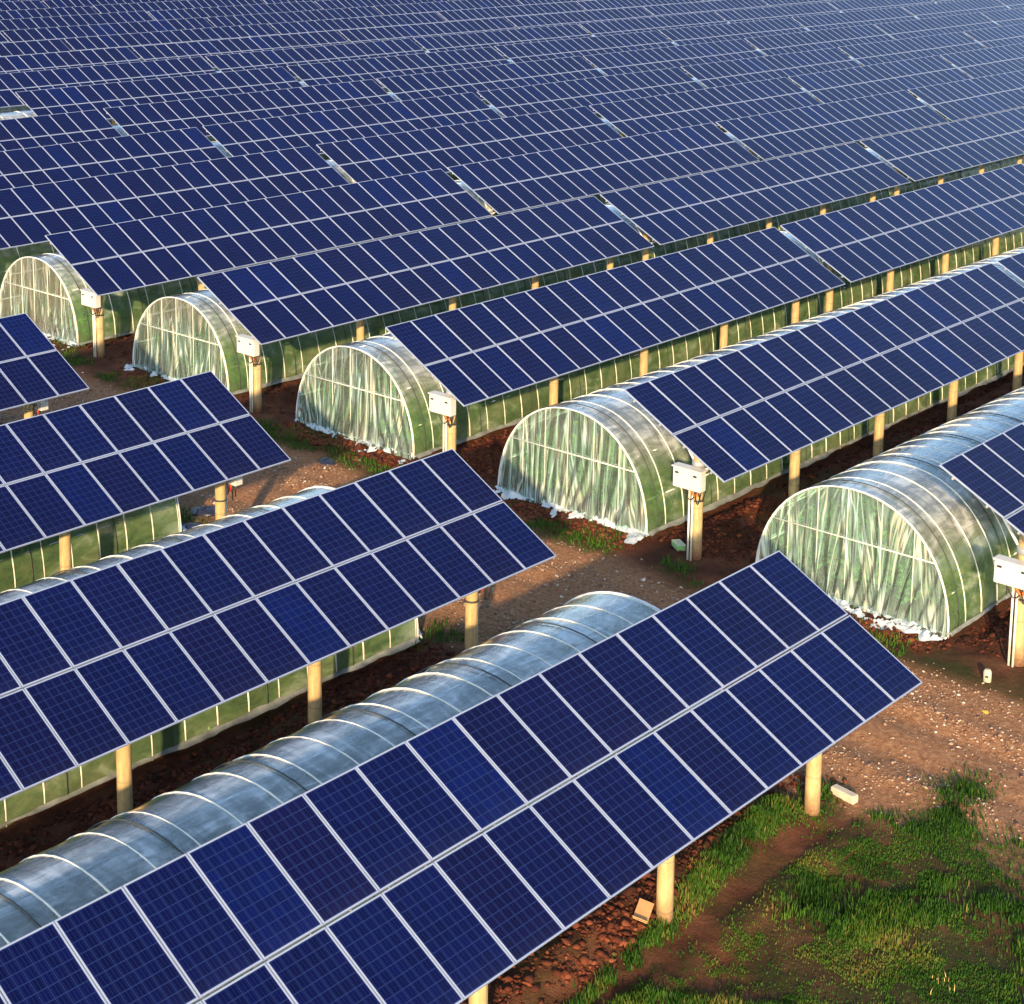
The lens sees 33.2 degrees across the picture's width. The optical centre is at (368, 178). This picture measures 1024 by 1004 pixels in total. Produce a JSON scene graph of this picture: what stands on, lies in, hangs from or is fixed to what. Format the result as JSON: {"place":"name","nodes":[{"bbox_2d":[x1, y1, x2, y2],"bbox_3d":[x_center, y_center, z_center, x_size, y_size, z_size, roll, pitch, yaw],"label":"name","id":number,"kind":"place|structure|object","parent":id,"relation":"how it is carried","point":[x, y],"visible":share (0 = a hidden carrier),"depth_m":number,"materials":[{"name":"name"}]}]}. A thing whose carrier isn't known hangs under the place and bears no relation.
{"place":"outdoors","nodes":[
{"label":"outdoors","id":0,"kind":"place"},
{"bbox_2d":[0,107,1023,1003],"bbox_3d":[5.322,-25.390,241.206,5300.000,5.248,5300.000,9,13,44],"label":"ground","id":1,"kind":"structure","parent":0,"point":[962,665],"depth_m":33.15,"materials":[{"name":"red soil"}]},
{"bbox_2d":[0,0,45,10],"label":"solar table","id":2,"kind":"object","parent":1,"relation":"on","point":[22,5],"visible":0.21,"depth_m":160.79,"materials":[{"name":"glass"}]},
{"bbox_2d":[0,39,70,56],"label":"solar table","id":3,"kind":"object","parent":1,"relation":"on","point":[30,47],"visible":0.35,"depth_m":123.60,"materials":[{"name":"glass"}]},
{"bbox_2d":[0,313,88,418],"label":"solar table","id":4,"kind":"object","parent":1,"relation":"on","point":[35,366],"visible":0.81,"depth_m":46.52,"materials":[{"name":"glass"}]},
{"bbox_2d":[0,6,96,19],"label":"solar table","id":5,"kind":"object","parent":1,"relation":"on","point":[34,13],"visible":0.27,"depth_m":153.25,"materials":[{"name":"glass"}]},
{"bbox_2d":[0,110,121,150],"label":"solar table","id":6,"kind":"object","parent":1,"relation":"on","point":[39,131],"visible":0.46,"depth_m":86.17,"materials":[{"name":"glass"}]},
{"bbox_2d":[0,47,140,73],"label":"solar table","id":7,"kind":"object","parent":1,"relation":"on","point":[50,61],"visible":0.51,"depth_m":115.89,"materials":[{"name":"glass"}]},
{"bbox_2d":[0,482,148,584],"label":"tunnel crop","id":8,"kind":"object","parent":1,"relation":"on","point":[103,530],"visible":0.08,"depth_m":41.36,"materials":[{"name":"green plant"}]},
{"bbox_2d":[0,11,153,41],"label":"solar table","id":9,"kind":"object","parent":1,"relation":"on","point":[67,20],"visible":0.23,"depth_m":145.44,"materials":[{"name":"glass"}]},
{"bbox_2d":[0,443,187,592],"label":"tunnel greenhouse","id":10,"kind":"object","parent":1,"relation":"on","point":[163,514],"visible":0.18,"depth_m":41.19,"materials":[{"name":"clear plastic"}]},
{"bbox_2d":[3,17,212,50],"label":"solar table","id":11,"kind":"object","parent":1,"relation":"on","point":[36,34],"visible":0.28,"depth_m":137.85,"materials":[{"name":"glass"}]},
{"bbox_2d":[0,57,216,107],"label":"solar table","id":12,"kind":"object","parent":1,"relation":"on","point":[11,84],"visible":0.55,"depth_m":107.73,"materials":[{"name":"glass"}]},
{"bbox_2d":[42,0,180,13],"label":"solar table","id":13,"kind":"object","parent":1,"relation":"on","point":[62,3],"visible":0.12,"depth_m":165.75,"materials":[{"name":"glass"}]},
{"bbox_2d":[0,127,225,189],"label":"solar table","id":14,"kind":"object","parent":1,"relation":"on","point":[54,163],"visible":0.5,"depth_m":78.42,"materials":[{"name":"glass"}]},
{"bbox_2d":[0,371,290,572],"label":"solar table","id":15,"kind":"object","parent":1,"relation":"on","point":[61,500],"visible":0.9,"depth_m":39.01,"materials":[{"name":"glass"}]},
{"bbox_2d":[15,67,303,124],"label":"solar table","id":16,"kind":"object","parent":1,"relation":"on","point":[99,97],"visible":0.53,"depth_m":100.72,"materials":[{"name":"glass"}]},
{"bbox_2d":[64,24,277,59],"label":"solar table","id":17,"kind":"object","parent":1,"relation":"on","point":[129,41],"visible":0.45,"depth_m":132.36,"materials":[{"name":"glass"}]},
{"bbox_2d":[0,146,349,249],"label":"solar table","id":18,"kind":"object","parent":1,"relation":"on","point":[33,214],"visible":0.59,"depth_m":70.20,"materials":[{"name":"glass"}]},
{"bbox_2d":[93,0,264,20],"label":"solar table","id":19,"kind":"object","parent":1,"relation":"on","point":[146,7],"visible":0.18,"depth_m":163.09,"materials":[{"name":"glass"}]},
{"bbox_2d":[1,567,370,802],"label":"tunnel crop","id":20,"kind":"object","parent":1,"relation":"on","point":[110,758],"visible":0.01,"depth_m":34.41,"materials":[{"name":"green plant"}]},
{"bbox_2d":[191,506,214,516],"bbox_3d":[-4.258,8.653,44.649,0.918,0.195,0.657,1,10,8],"label":"crumpled bag","id":21,"kind":"object","parent":1,"relation":"on","point":[205,511],"visible":0.87,"depth_m":44.48,"materials":[{"name":"blue plastic"}]},
{"bbox_2d":[0,486,421,828],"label":"tunnel greenhouse","id":22,"kind":"object","parent":1,"relation":"on","point":[295,684],"visible":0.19,"depth_m":34.02,"materials":[{"name":"clear plastic"}]},
{"bbox_2d":[148,1,321,26],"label":"solar table","id":23,"kind":"object","parent":1,"relation":"on","point":[205,12],"visible":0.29,"depth_m":158.21,"materials":[{"name":"glass"}]},
{"bbox_2d":[131,30,348,67],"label":"solar table","id":24,"kind":"object","parent":1,"relation":"on","point":[202,49],"visible":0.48,"depth_m":126.70,"materials":[{"name":"glass"}]},
{"bbox_2d":[103,79,396,138],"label":"solar table","id":25,"kind":"object","parent":1,"relation":"on","point":[198,113],"visible":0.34,"depth_m":95.09,"materials":[{"name":"glass"}]},
{"bbox_2d":[45,168,491,357],"bbox_3d":[-2.948,3.251,64.799,2.929,4.764,20.200,9,13,44],"label":"solar table","id":26,"kind":"object","parent":1,"relation":"on","point":[117,257],"visible":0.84,"depth_m":63.22,"materials":[{"name":"glass"}]},
{"bbox_2d":[80,288,103,357],"bbox_3d":[-9.359,4.987,58.529,0.860,2.415,0.614,9,13,44],"label":"junction box","id":27,"kind":"object","parent":26,"relation":"attached to","point":[89,299],"visible":0.95,"depth_m":58.26,"materials":[{"name":"white plastic"}]},
{"bbox_2d":[0,449,555,814],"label":"solar table","id":28,"kind":"object","parent":1,"relation":"on","point":[119,701],"visible":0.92,"depth_m":30.90,"materials":[{"name":"glass"}]},
{"bbox_2d":[206,6,381,34],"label":"solar table","id":29,"kind":"object","parent":1,"relation":"on","point":[268,19],"visible":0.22,"depth_m":152.62,"materials":[{"name":"glass"}]},
{"bbox_2d":[205,38,425,76],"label":"solar table","id":30,"kind":"object","parent":1,"relation":"on","point":[284,58],"visible":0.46,"depth_m":121.10,"materials":[{"name":"glass"}]},
{"bbox_2d":[0,639,678,1003],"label":"tunnel crop","id":31,"kind":"object","parent":1,"relation":"on","point":[488,682],"visible":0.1,"depth_m":28.45,"materials":[{"name":"green plant"}]},
{"bbox_2d":[202,92,501,155],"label":"solar table","id":32,"kind":"object","parent":1,"relation":"on","point":[310,129],"visible":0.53,"depth_m":89.52,"materials":[{"name":"glass"}]},
{"bbox_2d":[270,12,445,40],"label":"solar table","id":33,"kind":"object","parent":1,"relation":"on","point":[336,25],"visible":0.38,"depth_m":146.92,"materials":[{"name":"glass"}]},
{"bbox_2d":[0,591,722,998],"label":"tunnel greenhouse","id":34,"kind":"object","parent":1,"relation":"on","point":[250,775],"visible":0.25,"depth_m":28.02,"materials":[{"name":"clear plastic"}]},
{"bbox_2d":[315,0,454,15],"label":"solar table","id":35,"kind":"object","parent":1,"relation":"on","point":[330,4],"visible":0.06,"depth_m":170.06,"materials":[{"name":"glass"}]},
{"bbox_2d":[287,47,510,87],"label":"solar table","id":36,"kind":"object","parent":1,"relation":"on","point":[313,74],"visible":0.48,"depth_m":115.28,"materials":[{"name":"glass"}]},
{"bbox_2d":[197,196,653,412],"bbox_3d":[2.817,4.334,59.219,2.946,4.728,20.200,9,13,44],"label":"solar table","id":37,"kind":"object","parent":1,"relation":"on","point":[275,301],"visible":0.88,"depth_m":57.56,"materials":[{"name":"glass"}]},
{"bbox_2d":[235,334,261,412],"bbox_3d":[-3.600,6.088,52.958,0.860,2.488,0.614,9,13,44],"label":"junction box","id":38,"kind":"object","parent":37,"relation":"attached to","point":[247,345],"visible":0.97,"depth_m":52.69,"materials":[{"name":"white plastic"}]},
{"bbox_2d":[339,18,515,47],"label":"solar table","id":39,"kind":"object","parent":1,"relation":"on","point":[411,32],"visible":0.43,"depth_m":141.29,"materials":[{"name":"glass"}]},
{"bbox_2d":[374,0,520,20],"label":"solar table","id":40,"kind":"object","parent":1,"relation":"on","point":[411,8],"visible":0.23,"depth_m":166.56,"materials":[{"name":"glass"}]},
{"bbox_2d":[0,551,922,1003],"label":"solar table","id":41,"kind":"object","parent":1,"relation":"on","point":[476,915],"visible":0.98,"depth_m":23.71,"materials":[{"name":"glass"}]},
{"bbox_2d":[316,106,622,182],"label":"solar table","id":42,"kind":"object","parent":1,"relation":"on","point":[443,148],"visible":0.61,"depth_m":83.77,"materials":[{"name":"glass"}]},
{"bbox_2d":[47,336,917,657],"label":"verge grass","id":43,"kind":"structure","parent":1,"relation":"on","point":[547,522],"depth_m":43.86,"materials":[{"name":"green plant"}]},
{"bbox_2d":[0,64,971,290],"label":"tunnel greenhouse","id":44,"kind":"object","parent":1,"relation":"on","point":[14,255],"visible":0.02,"depth_m":69.02,"materials":[{"name":"clear plastic"}]},
{"bbox_2d":[376,56,603,100],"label":"solar table","id":45,"kind":"object","parent":1,"relation":"on","point":[475,80],"visible":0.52,"depth_m":109.84,"materials":[{"name":"glass"}]},
{"bbox_2d":[0,98,1001,349],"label":"tunnel greenhouse","id":46,"kind":"object","parent":1,"relation":"on","point":[34,282],"visible":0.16,"depth_m":61.59,"materials":[{"name":"clear plastic"}]},
{"bbox_2d":[413,24,591,55],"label":"solar table","id":47,"kind":"object","parent":1,"relation":"on","point":[492,39],"visible":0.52,"depth_m":135.55,"materials":[{"name":"glass"}]},
{"bbox_2d":[0,2,1005,112],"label":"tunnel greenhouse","id":48,"kind":"object","parent":1,"relation":"on","point":[14,108],"visible":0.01,"depth_m":110.61,"materials":[{"name":"clear plastic"}]},
{"bbox_2d":[0,6,1009,124],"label":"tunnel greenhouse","id":49,"kind":"object","parent":1,"relation":"on","point":[16,114],"depth_m":99.15,"materials":[{"name":"clear plastic"}]},
{"bbox_2d":[22,110,988,336],"bbox_3d":[14.523,0.125,88.325,5.317,2.133,74.396,9,13,44],"label":"tunnel crop","id":50,"kind":"object","parent":1,"relation":"on","point":[69,283],"visible":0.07,"depth_m":62.18,"materials":[{"name":"green plant"}]},
{"bbox_2d":[0,426,1013,1003],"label":"soil clods","id":51,"kind":"object","parent":1,"relation":"on","point":[144,786],"visible":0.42,"depth_m":32.67,"materials":[{"name":"brown soil"}]},
{"bbox_2d":[633,898,653,923],"bbox_3d":[4.365,11.603,27.089,0.240,0.132,0.498,16,29,19],"label":"cardboard scrap","id":52,"kind":"object","parent":51,"relation":"on","point":[643,911],"visible":1,"depth_m":27.14,"materials":[{"name":"beige cardboard"}]},
{"bbox_2d":[437,2,584,26],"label":"solar table","id":53,"kind":"object","parent":1,"relation":"on","point":[497,12],"visible":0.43,"depth_m":161.44,"materials":[{"name":"glass"}]},
{"bbox_2d":[48,336,1023,499],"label":"soil clods","id":54,"kind":"object","parent":1,"relation":"on","point":[814,473],"visible":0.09,"depth_m":52.33,"materials":[{"name":"brown soil"}]},
{"bbox_2d":[518,0,589,10],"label":"solar table","id":55,"kind":"object","parent":1,"relation":"on","point":[527,2],"visible":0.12,"depth_m":177.44,"materials":[{"name":"glass"}]},
{"bbox_2d":[112,21,996,154],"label":"tunnel greenhouse","id":56,"kind":"object","parent":1,"relation":"on","point":[118,128],"visible":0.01,"depth_m":108.59,"materials":[{"name":"clear plastic"}]},
{"bbox_2d":[124,148,1023,394],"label":"tunnel greenhouse","id":57,"kind":"object","parent":1,"relation":"on","point":[160,315],"visible":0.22,"depth_m":56.91,"materials":[{"name":"clear plastic"}]},
{"bbox_2d":[505,7,653,34],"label":"solar table","id":58,"kind":"object","parent":1,"relation":"on","point":[542,20],"visible":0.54,"depth_m":155.79,"materials":[{"name":"glass"}]},
{"bbox_2d":[494,31,674,67],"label":"solar table","id":59,"kind":"object","parent":1,"relation":"on","point":[545,50],"visible":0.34,"depth_m":130.07,"materials":[{"name":"glass"}]},
{"bbox_2d":[156,141,1016,388],"bbox_3d":[20.325,1.220,82.712,5.143,2.088,74.382,9,13,44],"label":"tunnel crop","id":60,"kind":"object","parent":1,"relation":"on","point":[218,326],"visible":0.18,"depth_m":58.02,"materials":[{"name":"green plant"}]},
{"bbox_2d":[477,67,704,117],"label":"solar table","id":61,"kind":"object","parent":1,"relation":"on","point":[528,99],"visible":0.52,"depth_m":104.12,"materials":[{"name":"glass"}]},
{"bbox_2d":[212,40,981,172],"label":"tunnel greenhouse","id":62,"kind":"object","parent":1,"relation":"on","point":[222,149],"visible":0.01,"depth_m":102.16,"materials":[{"name":"clear plastic"}]},
{"bbox_2d":[447,123,759,216],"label":"solar table","id":63,"kind":"object","parent":1,"relation":"on","point":[516,183],"visible":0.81,"depth_m":78.03,"materials":[{"name":"glass"}]},
{"bbox_2d":[385,227,844,451],"bbox_3d":[8.568,5.399,53.648,2.927,4.723,20.200,9,13,44],"label":"solar table","id":64,"kind":"object","parent":1,"relation":"on","point":[773,267],"visible":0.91,"depth_m":51.96,"materials":[{"name":"glass"}]},
{"bbox_2d":[428,390,456,450],"bbox_3d":[2.158,7.142,47.379,0.860,2.469,0.614,9,13,44],"label":"junction box","id":65,"kind":"object","parent":64,"relation":"attached to","point":[443,404],"visible":0.97,"depth_m":47.06,"materials":[{"name":"white plastic"}]},
{"bbox_2d":[576,0,701,14],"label":"solar table","id":66,"kind":"object","parent":1,"relation":"on","point":[590,5],"visible":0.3,"depth_m":174.12,"materials":[{"name":"glass"}]},
{"bbox_2d":[579,12,726,38],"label":"solar table","id":67,"kind":"object","parent":1,"relation":"on","point":[624,26],"visible":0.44,"depth_m":150.15,"materials":[{"name":"glass"}]},
{"bbox_2d":[294,206,1023,463],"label":"tunnel greenhouse","id":68,"kind":"object","parent":1,"relation":"on","point":[330,362],"visible":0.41,"depth_m":51.51,"materials":[{"name":"clear plastic"}]},
{"bbox_2d":[583,39,763,75],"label":"solar table","id":69,"kind":"object","parent":1,"relation":"on","point":[617,63],"visible":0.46,"depth_m":124.32,"materials":[{"name":"glass"}]},
{"bbox_2d":[323,202,1023,444],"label":"tunnel crop","id":70,"kind":"object","parent":1,"relation":"on","point":[400,379],"visible":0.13,"depth_m":52.04,"materials":[{"name":"green plant"}]},
{"bbox_2d":[589,77,820,136],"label":"solar table","id":71,"kind":"object","parent":1,"relation":"on","point":[646,115],"visible":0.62,"depth_m":98.40,"materials":[{"name":"glass"}]},
{"bbox_2d":[643,0,768,19],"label":"solar table","id":72,"kind":"object","parent":1,"relation":"on","point":[690,8],"visible":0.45,"depth_m":170.26,"materials":[{"name":"glass"}]},
{"bbox_2d":[659,18,806,45],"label":"solar table","id":73,"kind":"object","parent":1,"relation":"on","point":[710,33],"visible":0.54,"depth_m":144.48,"materials":[{"name":"glass"}]},
{"bbox_2d":[600,142,910,260],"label":"solar table","id":74,"kind":"object","parent":1,"relation":"on","point":[709,204],"visible":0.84,"depth_m":72.39,"materials":[{"name":"glass"}]},
{"bbox_2d":[492,246,1023,543],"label":"tunnel greenhouse","id":75,"kind":"object","parent":1,"relation":"on","point":[613,399],"visible":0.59,"depth_m":45.51,"materials":[{"name":"clear plastic"}]},
{"bbox_2d":[681,48,860,87],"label":"solar table","id":76,"kind":"object","parent":1,"relation":"on","point":[724,73],"visible":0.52,"depth_m":118.75,"materials":[{"name":"glass"}]},
{"bbox_2d":[521,271,1023,521],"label":"tunnel crop","id":77,"kind":"object","parent":1,"relation":"on","point":[649,491],"visible":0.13,"depth_m":45.90,"materials":[{"name":"green plant"}]},
{"bbox_2d":[715,2,839,24],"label":"solar table","id":78,"kind":"object","parent":1,"relation":"on","point":[757,14],"visible":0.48,"depth_m":164.81,"materials":[{"name":"glass"}]},
{"bbox_2d":[563,760,1023,1003],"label":"meadow grass","id":79,"kind":"structure","parent":1,"relation":"on","point":[868,919],"depth_m":27.68,"materials":[{"name":"green plant"}]},
{"bbox_2d":[762,0,842,8],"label":"solar table","id":80,"kind":"object","parent":1,"relation":"on","point":[772,3],"visible":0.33,"depth_m":181.40,"materials":[{"name":"glass"}]},
{"bbox_2d":[744,24,893,55],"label":"solar table","id":81,"kind":"object","parent":1,"relation":"on","point":[769,45],"visible":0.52,"depth_m":138.93,"materials":[{"name":"glass"}]},
{"bbox_2d":[624,263,1023,559],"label":"solar table","id":82,"kind":"object","parent":1,"relation":"on","point":[794,421],"visible":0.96,"depth_m":45.92,"materials":[{"name":"glass"}]},
{"bbox_2d":[671,462,707,560],"bbox_3d":[7.917,8.193,41.799,0.860,2.442,0.614,9,13,44],"label":"junction box","id":83,"kind":"object","parent":82,"relation":"attached to","point":[691,478],"visible":1,"depth_m":41.51,"materials":[{"name":"white plastic"}]},
{"bbox_2d":[716,90,948,163],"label":"solar table","id":84,"kind":"object","parent":1,"relation":"on","point":[765,136],"visible":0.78,"depth_m":92.70,"materials":[{"name":"glass"}]},
{"bbox_2d":[831,784,857,804],"bbox_3d":[8.685,11.230,31.150,0.170,0.160,0.500,-7,12,-37],"label":"foam block","id":85,"kind":"object","parent":1,"relation":"on","point":[844,794],"depth_m":31.07,"materials":[{"name":"white plastic"}]},
{"bbox_2d":[791,7,915,32],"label":"solar table","id":86,"kind":"object","parent":1,"relation":"on","point":[844,19],"visible":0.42,"depth_m":159.23,"materials":[{"name":"glass"}]},
{"bbox_2d":[788,55,971,103],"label":"solar table","id":87,"kind":"object","parent":1,"relation":"on","point":[852,83],"visible":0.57,"depth_m":113.04,"materials":[{"name":"glass"}]},
{"bbox_2d":[828,0,933,13],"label":"solar table","id":88,"kind":"object","parent":1,"relation":"on","point":[850,5],"visible":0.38,"depth_m":177.85,"materials":[{"name":"glass"}]},
{"bbox_2d":[755,386,1023,640],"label":"tunnel greenhouse","id":89,"kind":"object","parent":1,"relation":"on","point":[985,418],"visible":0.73,"depth_m":39.45,"materials":[{"name":"clear plastic"}]},
{"bbox_2d":[780,163,1023,312],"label":"solar table","id":90,"kind":"object","parent":1,"relation":"on","point":[915,226],"visible":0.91,"depth_m":65.95,"materials":[{"name":"glass"}]},
{"bbox_2d":[781,404,1023,616],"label":"tunnel crop","id":91,"kind":"object","parent":1,"relation":"on","point":[891,500],"visible":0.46,"depth_m":40.89,"materials":[{"name":"green plant"}]},
{"bbox_2d":[838,32,984,65],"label":"solar table","id":92,"kind":"object","parent":1,"relation":"on","point":[866,54],"visible":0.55,"depth_m":133.35,"materials":[{"name":"glass"}]},
{"bbox_2d":[874,12,999,39],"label":"solar table","id":93,"kind":"object","parent":1,"relation":"on","point":[897,30],"visible":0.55,"depth_m":153.57,"materials":[{"name":"glass"}]},
{"bbox_2d":[859,107,1023,195],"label":"solar table","id":94,"kind":"object","parent":1,"relation":"on","point":[940,150],"visible":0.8,"depth_m":85.60,"materials":[{"name":"glass"}]},
{"bbox_2d":[902,0,1008,18],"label":"solar table","id":95,"kind":"object","parent":1,"relation":"on","point":[923,11],"visible":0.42,"depth_m":173.60,"materials":[{"name":"glass"}]},
{"bbox_2d":[908,70,1023,124],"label":"solar table","id":96,"kind":"object","parent":1,"relation":"on","point":[969,98],"visible":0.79,"depth_m":105.15,"materials":[{"name":"glass"}]},
{"bbox_2d":[939,422,1023,666],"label":"solar table","id":97,"kind":"object","parent":1,"relation":"on","point":[989,473],"visible":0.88,"depth_m":36.34,"materials":[{"name":"glass"}]},
{"bbox_2d":[993,554,1023,666],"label":"junction box","id":98,"kind":"object","parent":97,"relation":"attached to","point":[1008,571],"visible":1,"depth_m":36.09,"materials":[{"name":"white plastic"}]},
{"bbox_2d":[940,43,1023,77],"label":"solar table","id":99,"kind":"object","parent":1,"relation":"on","point":[978,63],"visible":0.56,"depth_m":124.82,"materials":[{"name":"glass"}]},
{"bbox_2d":[963,24,1023,47],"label":"solar table","id":100,"kind":"object","parent":1,"relation":"on","point":[999,36],"visible":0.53,"depth_m":144.49,"materials":[{"name":"glass"}]},
{"bbox_2d":[980,8,1023,26],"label":"solar table","id":101,"kind":"object","parent":1,"relation":"on","point":[1007,17],"visible":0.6,"depth_m":163.93,"materials":[{"name":"glass"}]},
{"bbox_2d":[996,252,1023,281],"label":"solar table","id":102,"kind":"object","parent":1,"relation":"on","point":[1013,264],"visible":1,"depth_m":56.26,"materials":[{"name":"glass"}]},
{"bbox_2d":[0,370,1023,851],"bbox_3d":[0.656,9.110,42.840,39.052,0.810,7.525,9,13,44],"label":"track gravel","id":103,"kind":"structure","parent":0,"point":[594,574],"depth_m":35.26,"materials":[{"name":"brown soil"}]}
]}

